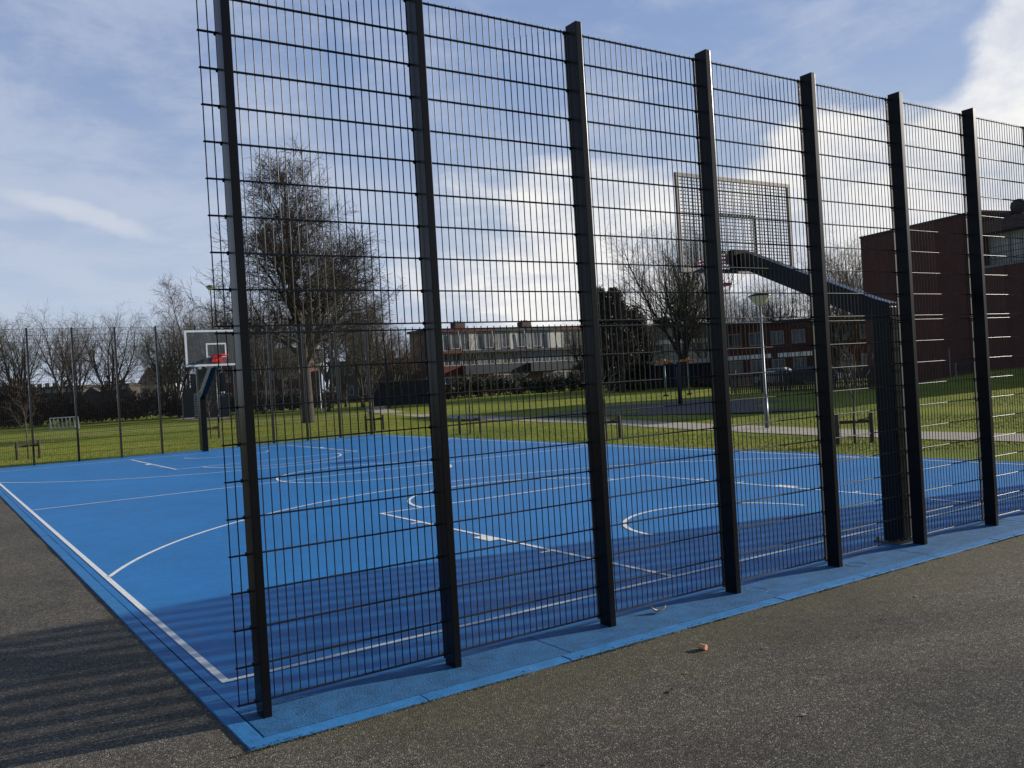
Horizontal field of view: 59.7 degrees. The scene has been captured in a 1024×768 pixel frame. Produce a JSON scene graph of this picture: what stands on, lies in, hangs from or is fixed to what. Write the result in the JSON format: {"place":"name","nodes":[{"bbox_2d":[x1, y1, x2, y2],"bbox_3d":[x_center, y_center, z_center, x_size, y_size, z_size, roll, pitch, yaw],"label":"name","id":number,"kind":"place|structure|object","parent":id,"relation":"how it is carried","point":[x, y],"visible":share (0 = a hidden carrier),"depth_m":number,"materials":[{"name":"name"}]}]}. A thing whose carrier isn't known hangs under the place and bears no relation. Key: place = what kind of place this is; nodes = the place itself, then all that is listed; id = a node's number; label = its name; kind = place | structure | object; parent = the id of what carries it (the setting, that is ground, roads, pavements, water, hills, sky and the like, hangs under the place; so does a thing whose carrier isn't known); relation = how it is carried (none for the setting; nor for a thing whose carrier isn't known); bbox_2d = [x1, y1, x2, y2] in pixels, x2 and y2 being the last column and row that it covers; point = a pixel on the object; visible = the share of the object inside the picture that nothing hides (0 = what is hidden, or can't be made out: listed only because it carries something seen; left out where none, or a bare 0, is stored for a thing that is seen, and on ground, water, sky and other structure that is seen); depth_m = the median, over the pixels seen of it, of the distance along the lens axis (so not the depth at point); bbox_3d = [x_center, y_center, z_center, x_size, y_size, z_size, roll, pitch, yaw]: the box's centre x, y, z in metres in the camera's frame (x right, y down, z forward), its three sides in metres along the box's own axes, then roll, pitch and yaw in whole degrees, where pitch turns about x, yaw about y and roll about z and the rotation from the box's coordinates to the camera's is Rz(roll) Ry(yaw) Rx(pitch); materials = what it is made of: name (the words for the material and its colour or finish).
{"place":"outdoors","nodes":[
{"label":"outdoors","id":0,"kind":"place"},
{"bbox_2d":[175,417,234,419],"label":"shelter slab","id":1,"kind":"structure","parent":0,"point":[192,418],"depth_m":77.25,"materials":[{"name":"concrete"}]},
{"bbox_2d":[181,368,229,419],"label":"park shelter","id":2,"kind":"object","parent":1,"relation":"on","point":[192,393],"visible":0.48,"depth_m":78.33,"materials":[{"name":"black metal"}]},
{"bbox_2d":[0,496,1023,767],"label":"asphalt ground","id":3,"kind":"structure","parent":0,"point":[88,678],"depth_m":4.93,"materials":[{"name":"grey asphalt"}]},
{"bbox_2d":[3,492,956,737],"bbox_3d":[-3.220,1.867,19.099,13.015,0.001,26.565,-4,0,-34],"label":"joint bed","id":4,"kind":"object","parent":3,"relation":"on","point":[291,697],"visible":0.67,"depth_m":6.72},
{"bbox_2d":[0,434,1023,710],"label":"court surface","id":5,"kind":"object","parent":3,"relation":"on","point":[182,588],"visible":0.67,"depth_m":10.45,"materials":[{"name":"blue rubber"}]},
{"bbox_2d":[0,323,372,466],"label":"fence","id":6,"kind":"object","parent":5,"relation":"on","point":[158,382],"visible":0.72,"depth_m":29.37,"materials":[{"name":"metal"}]},
{"bbox_2d":[184,330,234,451],"bbox_3d":[-9.221,0.246,28.311,1.740,3.830,2.594,-3,0,-12],"label":"basketball hoop","id":7,"kind":"object","parent":5,"relation":"on","point":[199,355],"visible":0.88,"depth_m":27.64,"materials":[{"name":"metal"}]},
{"bbox_2d":[0,436,1023,682],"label":"court lines","id":8,"kind":"object","parent":5,"relation":"on","point":[208,666],"visible":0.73,"depth_m":9.29,"materials":[{"name":"white paint"}]},
{"bbox_2d":[674,172,912,544],"bbox_3d":[2.762,-0.392,9.378,1.718,3.875,2.347,-3,0,-10],"label":"basketball hoop","id":9,"kind":"object","parent":5,"relation":"on","point":[768,263],"visible":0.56,"depth_m":8.89,"materials":[{"name":"metal"}]},
{"bbox_2d":[0,434,1023,750],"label":"kerb","id":10,"kind":"structure","parent":3,"relation":"on","point":[246,734],"depth_m":5.88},
{"bbox_2d":[153,478,1014,766],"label":"grit","id":11,"kind":"object","parent":3,"relation":"on","point":[669,654],"visible":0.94,"depth_m":5.58,"materials":[{"name":"stone"}]},
{"bbox_2d":[218,534,1023,761],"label":"moss","id":12,"kind":"object","parent":3,"relation":"on","point":[404,708],"visible":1,"depth_m":5.58,"materials":[{"name":"green plant"}]},
{"bbox_2d":[237,511,1023,737],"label":"paving strip","id":13,"kind":"object","parent":3,"relation":"on","point":[299,711],"visible":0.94,"depth_m":5.96,"materials":[{"name":"blue rubber"}]},
{"bbox_2d":[196,0,1023,718],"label":"fence","id":14,"kind":"object","parent":13,"relation":"on","point":[714,272],"visible":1,"depth_m":6.30,"materials":[{"name":"metal"}]},
{"bbox_2d":[0,367,1023,467],"bbox_3d":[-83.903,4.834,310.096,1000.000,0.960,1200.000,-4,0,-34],"label":"grass field","id":15,"kind":"structure","parent":0,"point":[922,389],"depth_m":37.80,"materials":[{"name":"green plant"}]},
{"bbox_2d":[0,319,21,383],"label":"bare tree","id":16,"kind":"object","parent":15,"relation":"on","point":[2,347],"visible":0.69,"depth_m":95.83,"materials":[{"name":"brown plant"}]},
{"bbox_2d":[0,385,36,458],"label":"sapling","id":17,"kind":"object","parent":15,"relation":"on","point":[25,415],"visible":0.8,"depth_m":32.10,"materials":[{"name":"brown plant"}]},
{"bbox_2d":[0,375,41,426],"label":"bare tree","id":18,"kind":"object","parent":15,"relation":"on","point":[23,399],"visible":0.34,"depth_m":87.69,"materials":[{"name":"brown plant"}]},
{"bbox_2d":[14,440,40,459],"bbox_3d":[-17.415,2.480,32.132,0.844,0.860,0.139,-4,0,-44],"label":"sapling support","id":19,"kind":"object","parent":15,"relation":"on","point":[35,444],"visible":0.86,"depth_m":32.10,"materials":[{"name":"brown wood"}]},
{"bbox_2d":[0,313,61,424],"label":"bare tree","id":20,"kind":"object","parent":15,"relation":"on","point":[22,369],"visible":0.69,"depth_m":97.74,"materials":[{"name":"brown plant"}]},
{"bbox_2d":[20,301,103,401],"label":"bare tree","id":21,"kind":"object","parent":15,"relation":"on","point":[61,390],"visible":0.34,"depth_m":103.48,"materials":[{"name":"brown plant"}]},
{"bbox_2d":[49,416,79,429],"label":"goal","id":22,"kind":"object","parent":15,"relation":"on","point":[58,428],"visible":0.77,"depth_m":70.13,"materials":[{"name":"white paint"}]},
{"bbox_2d":[34,381,106,419],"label":"terraced house","id":23,"kind":"structure","parent":15,"relation":"on","point":[42,391],"depth_m":123.57,"materials":[{"name":"brick"}]},
{"bbox_2d":[35,310,110,422],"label":"bare tree","id":24,"kind":"object","parent":15,"relation":"on","point":[69,362],"visible":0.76,"depth_m":92.06,"materials":[{"name":"brown plant"}]},
{"bbox_2d":[0,388,182,428],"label":"hedge","id":25,"kind":"object","parent":15,"relation":"on","point":[40,419],"visible":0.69,"depth_m":86.51,"materials":[{"name":"green plant"}]},
{"bbox_2d":[52,302,153,401],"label":"bare tree","id":26,"kind":"object","parent":15,"relation":"on","point":[108,375],"visible":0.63,"depth_m":99.67,"materials":[{"name":"brown plant"}]},
{"bbox_2d":[104,380,140,400],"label":"terraced house","id":27,"kind":"structure","parent":15,"relation":"on","point":[121,394],"depth_m":127.99,"materials":[{"name":"brick"}]},
{"bbox_2d":[125,330,159,414],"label":"bare tree","id":28,"kind":"object","parent":15,"relation":"on","point":[146,382],"visible":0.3,"depth_m":111.89,"materials":[{"name":"brown plant"}]},
{"bbox_2d":[139,368,182,414],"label":"white house","id":29,"kind":"structure","parent":15,"relation":"on","point":[141,382],"depth_m":124.19,"materials":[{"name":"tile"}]},
{"bbox_2d":[126,302,203,397],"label":"bare tree","id":30,"kind":"object","parent":15,"relation":"on","point":[163,390],"visible":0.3,"depth_m":99.55,"materials":[{"name":"brown plant"}]},
{"bbox_2d":[122,300,208,417],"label":"bare tree","id":31,"kind":"object","parent":15,"relation":"on","point":[179,391],"visible":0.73,"depth_m":89.38,"materials":[{"name":"brown plant"}]},
{"bbox_2d":[145,272,212,387],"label":"bare tree","id":32,"kind":"object","parent":15,"relation":"on","point":[171,298],"visible":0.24,"depth_m":103.40,"materials":[{"name":"brown plant"}]},
{"bbox_2d":[163,292,254,380],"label":"bare tree","id":33,"kind":"object","parent":15,"relation":"on","point":[200,327],"visible":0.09,"depth_m":97.47,"materials":[{"name":"brown plant"}]},
{"bbox_2d":[205,285,218,422],"bbox_3d":[-20.664,-2.023,61.986,0.660,9.700,0.660,-4,0,-34],"label":"street lamp","id":34,"kind":"object","parent":15,"relation":"on","point":[209,288],"visible":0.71,"depth_m":61.95,"materials":[{"name":"metal"}]},
{"bbox_2d":[186,298,285,397],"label":"bare tree","id":35,"kind":"object","parent":15,"relation":"on","point":[231,373],"visible":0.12,"depth_m":88.80,"materials":[{"name":"brown plant"}]},
{"bbox_2d":[206,295,293,413],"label":"bare tree","id":36,"kind":"object","parent":15,"relation":"on","point":[257,359],"visible":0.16,"depth_m":83.78,"materials":[{"name":"brown plant"}]},
{"bbox_2d":[221,349,321,396],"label":"terraced house","id":37,"kind":"structure","parent":15,"relation":"on","point":[294,379],"depth_m":125.11,"materials":[{"name":"brown brick"}]},
{"bbox_2d":[221,384,336,413],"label":"hedge","id":38,"kind":"object","parent":15,"relation":"on","point":[295,396],"visible":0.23,"depth_m":87.56,"materials":[{"name":"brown plant"}]},
{"bbox_2d":[254,304,310,393],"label":"bare tree","id":39,"kind":"object","parent":15,"relation":"on","point":[283,365],"visible":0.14,"depth_m":95.58,"materials":[{"name":"brown plant"}]},
{"bbox_2d":[178,133,406,422],"bbox_3d":[-12.006,-6.195,52.487,12.480,16.992,13.215,-3,0,23],"label":"bare tree","id":40,"kind":"object","parent":15,"relation":"on","point":[296,269],"visible":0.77,"depth_m":51.36,"materials":[{"name":"brown plant"}]},
{"bbox_2d":[265,291,376,411],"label":"bare tree","id":41,"kind":"object","parent":15,"relation":"on","point":[327,375],"visible":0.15,"depth_m":75.87,"materials":[{"name":"brown plant"}]},
{"bbox_2d":[290,300,374,406],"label":"bare tree","id":42,"kind":"object","parent":15,"relation":"on","point":[342,384],"visible":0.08,"depth_m":91.76,"materials":[{"name":"brown plant"}]},
{"bbox_2d":[322,276,397,407],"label":"bare tree","id":43,"kind":"object","parent":15,"relation":"on","point":[361,393],"visible":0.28,"depth_m":83.43,"materials":[{"name":"brown plant"}]},
{"bbox_2d":[327,359,411,402],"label":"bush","id":44,"kind":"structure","parent":15,"relation":"on","point":[351,394],"depth_m":123.99,"materials":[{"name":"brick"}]},
{"bbox_2d":[341,311,408,384],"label":"bare tree","id":45,"kind":"object","parent":15,"relation":"on","point":[380,372],"visible":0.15,"depth_m":95.29,"materials":[{"name":"brown plant"}]},
{"bbox_2d":[347,299,421,407],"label":"bare tree","id":46,"kind":"object","parent":15,"relation":"on","point":[390,375],"visible":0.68,"depth_m":80.07,"materials":[{"name":"brown plant"}]},
{"bbox_2d":[365,317,424,380],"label":"bare tree","id":47,"kind":"object","parent":15,"relation":"on","point":[404,351],"visible":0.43,"depth_m":91.73,"materials":[{"name":"brown plant"}]},
{"bbox_2d":[372,379,428,405],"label":"garden wall","id":48,"kind":"structure","parent":15,"relation":"on","point":[398,400],"depth_m":87.05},
{"bbox_2d":[381,320,425,379],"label":"bare tree","id":49,"kind":"object","parent":15,"relation":"on","point":[412,365],"visible":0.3,"depth_m":99.85,"materials":[{"name":"brown plant"}]},
{"bbox_2d":[461,320,483,433],"bbox_3d":[-1.310,-0.377,31.704,0.939,4.269,1.150,-3,0,10],"label":"sapling","id":50,"kind":"object","parent":15,"relation":"on","point":[469,370],"visible":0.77,"depth_m":31.73,"materials":[{"name":"brown plant"}]},
{"bbox_2d":[407,320,608,395],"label":"apartment block","id":51,"kind":"structure","parent":15,"relation":"on","point":[498,351],"depth_m":129.86,"materials":[{"name":"red brick"}]},
{"bbox_2d":[442,333,450,350],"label":"window frame","id":52,"kind":"structure","parent":51,"relation":"in","point":[444,335],"depth_m":124.06,"materials":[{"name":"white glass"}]},
{"bbox_2d":[451,333,459,348],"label":"window frame","id":53,"kind":"structure","parent":51,"relation":"in","point":[452,334],"depth_m":124.93,"materials":[{"name":"white glass"}]},
{"bbox_2d":[460,332,468,350],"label":"window frame","id":54,"kind":"structure","parent":51,"relation":"in","point":[465,339],"depth_m":125.83,"materials":[{"name":"white glass"}]},
{"bbox_2d":[477,332,485,349],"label":"window frame","id":55,"kind":"structure","parent":51,"relation":"in","point":[479,347],"depth_m":127.50,"materials":[{"name":"white glass"}]},
{"bbox_2d":[485,332,492,347],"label":"window frame","id":56,"kind":"structure","parent":51,"relation":"in","point":[489,333],"depth_m":128.37,"materials":[{"name":"white glass"}]},
{"bbox_2d":[501,332,509,346],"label":"window frame","id":57,"kind":"structure","parent":51,"relation":"in","point":[504,337],"depth_m":130.08,"materials":[{"name":"white glass"}]},
{"bbox_2d":[517,331,524,346],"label":"window frame","id":58,"kind":"structure","parent":51,"relation":"in","point":[522,339],"depth_m":131.82,"materials":[{"name":"white plastic"}]},
{"bbox_2d":[526,331,533,347],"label":"window frame","id":59,"kind":"structure","parent":51,"relation":"in","point":[528,333],"depth_m":132.67,"materials":[{"name":"white plastic"}]},
{"bbox_2d":[540,331,547,347],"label":"window frame","id":60,"kind":"structure","parent":51,"relation":"in","point":[541,332],"depth_m":134.44,"materials":[{"name":"white plastic"}]},
{"bbox_2d":[445,370,606,399],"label":"hedge","id":61,"kind":"object","parent":15,"relation":"on","point":[500,383],"visible":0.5,"depth_m":98.86,"materials":[{"name":"green plant"}]},
{"bbox_2d":[552,324,600,374],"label":"bare tree","id":62,"kind":"object","parent":15,"relation":"on","point":[575,347],"visible":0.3,"depth_m":118.15,"materials":[{"name":"brown plant"}]},
{"bbox_2d":[569,352,623,438],"bbox_3d":[2.364,0.315,25.229,1.575,2.517,1.390,-4,0,-24],"label":"sapling","id":63,"kind":"object","parent":15,"relation":"on","point":[605,390],"visible":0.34,"depth_m":25.05,"materials":[{"name":"brown plant"}]},
{"bbox_2d":[581,284,642,391],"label":"evergreen tree","id":64,"kind":"object","parent":15,"relation":"on","point":[601,304],"visible":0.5,"depth_m":89.06,"materials":[{"name":"green plant"}]},
{"bbox_2d":[604,415,621,437],"bbox_3d":[2.659,1.328,25.070,0.844,0.860,0.139,-3,0,1],"label":"sapling support","id":65,"kind":"object","parent":15,"relation":"on","point":[619,426],"visible":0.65,"depth_m":25.02,"materials":[{"name":"brown wood"}]},
{"bbox_2d":[599,274,651,392],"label":"tree","id":66,"kind":"object","parent":15,"relation":"on","point":[620,346],"visible":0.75,"depth_m":83.91,"materials":[{"name":"brown plant"}]},
{"bbox_2d":[606,374,649,391],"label":"hedge","id":67,"kind":"object","parent":15,"relation":"on","point":[627,385],"visible":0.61,"depth_m":87.28,"materials":[{"name":"green plant"}]},
{"bbox_2d":[613,304,653,379],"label":"evergreen tree","id":68,"kind":"object","parent":15,"relation":"on","point":[646,357],"visible":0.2,"depth_m":93.97,"materials":[{"name":"green plant"}]},
{"bbox_2d":[630,304,672,388],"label":"bare tree","id":69,"kind":"object","parent":15,"relation":"on","point":[651,345],"visible":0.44,"depth_m":95.07,"materials":[{"name":"brown plant"}]},
{"bbox_2d":[608,317,708,376],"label":"white flats","id":70,"kind":"structure","parent":15,"relation":"on","point":[675,354],"depth_m":113.29,"materials":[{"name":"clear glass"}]},
{"bbox_2d":[597,208,744,387],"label":"bare tree","id":71,"kind":"object","parent":15,"relation":"on","point":[683,305],"visible":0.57,"depth_m":87.00,"materials":[{"name":"brown plant"}]},
{"bbox_2d":[636,358,710,389],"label":"garage row","id":72,"kind":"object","parent":15,"relation":"on","point":[696,367],"visible":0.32,"depth_m":96.22,"materials":[{"name":"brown brick"}]},
{"bbox_2d":[661,366,676,386],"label":"garage door","id":73,"kind":"structure","parent":72,"relation":"in","point":[666,367],"depth_m":96.22,"materials":[{"name":"blue paint"}]},
{"bbox_2d":[685,364,701,385],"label":"garage door","id":74,"kind":"structure","parent":72,"relation":"in","point":[699,365],"depth_m":96.22,"materials":[{"name":"blue paint"}]},
{"bbox_2d":[539,399,815,416],"bbox_3d":[8.999,1.058,43.541,12.760,0.001,16.730,-3,0,24],"label":"play surface","id":75,"kind":"object","parent":15,"relation":"on","point":[706,407],"visible":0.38,"depth_m":41.19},
{"bbox_2d":[662,362,682,405],"bbox_3d":[8.049,0.011,44.769,1.125,2.200,0.216,-4,0,-31],"label":"play post","id":76,"kind":"object","parent":75,"relation":"on","point":[677,365],"visible":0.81,"depth_m":44.91,"materials":[{"name":"metal"}]},
{"bbox_2d":[678,282,736,358],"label":"bare tree","id":77,"kind":"object","parent":15,"relation":"on","point":[698,345],"visible":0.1,"depth_m":99.91,"materials":[{"name":"brown plant"}]},
{"bbox_2d":[690,377,742,388],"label":"hedge","id":78,"kind":"object","parent":15,"relation":"on","point":[700,383],"visible":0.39,"depth_m":81.18,"materials":[{"name":"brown plant"}]},
{"bbox_2d":[701,281,755,343],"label":"bare tree","id":79,"kind":"object","parent":15,"relation":"on","point":[733,320],"visible":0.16,"depth_m":103.06,"materials":[{"name":"brown plant"}]},
{"bbox_2d":[725,280,790,322],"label":"bare tree","id":80,"kind":"object","parent":15,"relation":"on","point":[746,315],"visible":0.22,"depth_m":97.69,"materials":[{"name":"brown plant"}]},
{"bbox_2d":[728,351,812,375],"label":"canopy","id":81,"kind":"object","parent":15,"relation":"on","point":[769,355],"visible":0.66,"depth_m":83.67,"materials":[{"name":"grey metal"}]},
{"bbox_2d":[737,275,805,336],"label":"bare tree","id":82,"kind":"object","parent":15,"relation":"on","point":[774,314],"visible":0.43,"depth_m":91.42,"materials":[{"name":"brown plant"}]},
{"bbox_2d":[755,367,802,384],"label":"parked car","id":83,"kind":"object","parent":15,"relation":"on","point":[773,369],"visible":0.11,"depth_m":70.63,"materials":[{"name":"paint"}]},
{"bbox_2d":[726,314,866,383],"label":"brick terrace","id":84,"kind":"structure","parent":15,"relation":"on","point":[776,332],"depth_m":89.32,"materials":[{"name":"brown brick"}]},
{"bbox_2d":[728,334,740,347],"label":"window frame","id":85,"kind":"structure","parent":84,"relation":"in","point":[738,342],"depth_m":91.43,"materials":[{"name":"grey glass"}]},
{"bbox_2d":[730,361,742,373],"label":"window frame","id":86,"kind":"structure","parent":84,"relation":"in","point":[735,365],"depth_m":91.43,"materials":[{"name":"grey glass"}]},
{"bbox_2d":[748,332,760,345],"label":"window frame","id":87,"kind":"structure","parent":84,"relation":"in","point":[756,339],"depth_m":90.43,"materials":[{"name":"grey glass"}]},
{"bbox_2d":[770,331,783,344],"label":"window frame","id":88,"kind":"structure","parent":84,"relation":"in","point":[772,333],"depth_m":89.44,"materials":[{"name":"grey glass"}]},
{"bbox_2d":[791,329,805,342],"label":"window frame","id":89,"kind":"structure","parent":84,"relation":"in","point":[794,334],"depth_m":88.42,"materials":[{"name":"grey glass"}]},
{"bbox_2d":[731,362,874,393],"bbox_3d":[19.282,-0.363,56.978,10.968,1.600,0.180,-3,0,33],"label":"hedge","id":90,"kind":"object","parent":15,"relation":"on","point":[782,383],"visible":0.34,"depth_m":57.79,"materials":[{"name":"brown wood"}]},
{"bbox_2d":[789,366,840,383],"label":"parked car","id":91,"kind":"object","parent":15,"relation":"on","point":[805,367],"visible":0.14,"depth_m":68.64,"materials":[{"name":"blue paint"}]},
{"bbox_2d":[787,236,864,366],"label":"bare tree","id":92,"kind":"object","parent":15,"relation":"on","point":[842,328],"visible":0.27,"depth_m":83.72,"materials":[{"name":"brown plant"}]},
{"bbox_2d":[804,229,868,315],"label":"bare tree","id":93,"kind":"object","parent":15,"relation":"on","point":[835,267],"visible":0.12,"depth_m":89.84,"materials":[{"name":"brown plant"}]},
{"bbox_2d":[830,332,873,443],"bbox_3d":[7.481,0.043,19.460,1.499,2.514,1.239,-4,0,-41],"label":"sapling","id":94,"kind":"object","parent":15,"relation":"on","point":[853,397],"visible":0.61,"depth_m":19.45,"materials":[{"name":"brown plant"}]},
{"bbox_2d":[834,412,874,444],"bbox_3d":[7.466,1.071,19.443,0.844,0.860,0.139,-3,0,1],"label":"sapling support","id":95,"kind":"object","parent":15,"relation":"on","point":[837,429],"visible":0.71,"depth_m":19.41,"materials":[{"name":"brown wood"}]},
{"bbox_2d":[859,210,1023,383],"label":"dark brick block","id":96,"kind":"structure","parent":15,"relation":"on","point":[926,301],"depth_m":55.44,"materials":[{"name":"brown brick"}]},
{"bbox_2d":[989,232,1010,264],"bbox_3d":[29.044,-8.068,53.118,0.080,1.770,1.350,-3,0,-22],"label":"window frame","id":97,"kind":"structure","parent":96,"relation":"in","point":[1002,235],"depth_m":53.08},
{"bbox_2d":[990,199,1023,220],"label":"roof ventilator","id":98,"kind":"object","parent":96,"relation":"on","point":[1016,208],"visible":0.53,"depth_m":52.53,"materials":[{"name":"grey metal"}]},
{"bbox_2d":[1010,229,1023,260],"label":"window frame","id":99,"kind":"structure","parent":96,"relation":"in","point":[1021,230],"depth_m":52.06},
{"bbox_2d":[0,0,1023,393],"label":"sky","id":100,"kind":"structure","parent":0,"point":[104,194],"materials":[{"name":"blue"}]},
{"bbox_2d":[366,406,1023,441],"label":"path","id":101,"kind":"structure","parent":0,"point":[624,422],"depth_m":26.66,"materials":[{"name":"concrete"}]},
{"bbox_2d":[748,294,770,427],"bbox_3d":[7.236,-0.639,25.700,0.660,4.000,0.660,-4,0,-34],"label":"street lamp","id":102,"kind":"object","parent":101,"relation":"on","point":[762,300],"visible":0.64,"depth_m":25.66,"materials":[{"name":"grey metal"}]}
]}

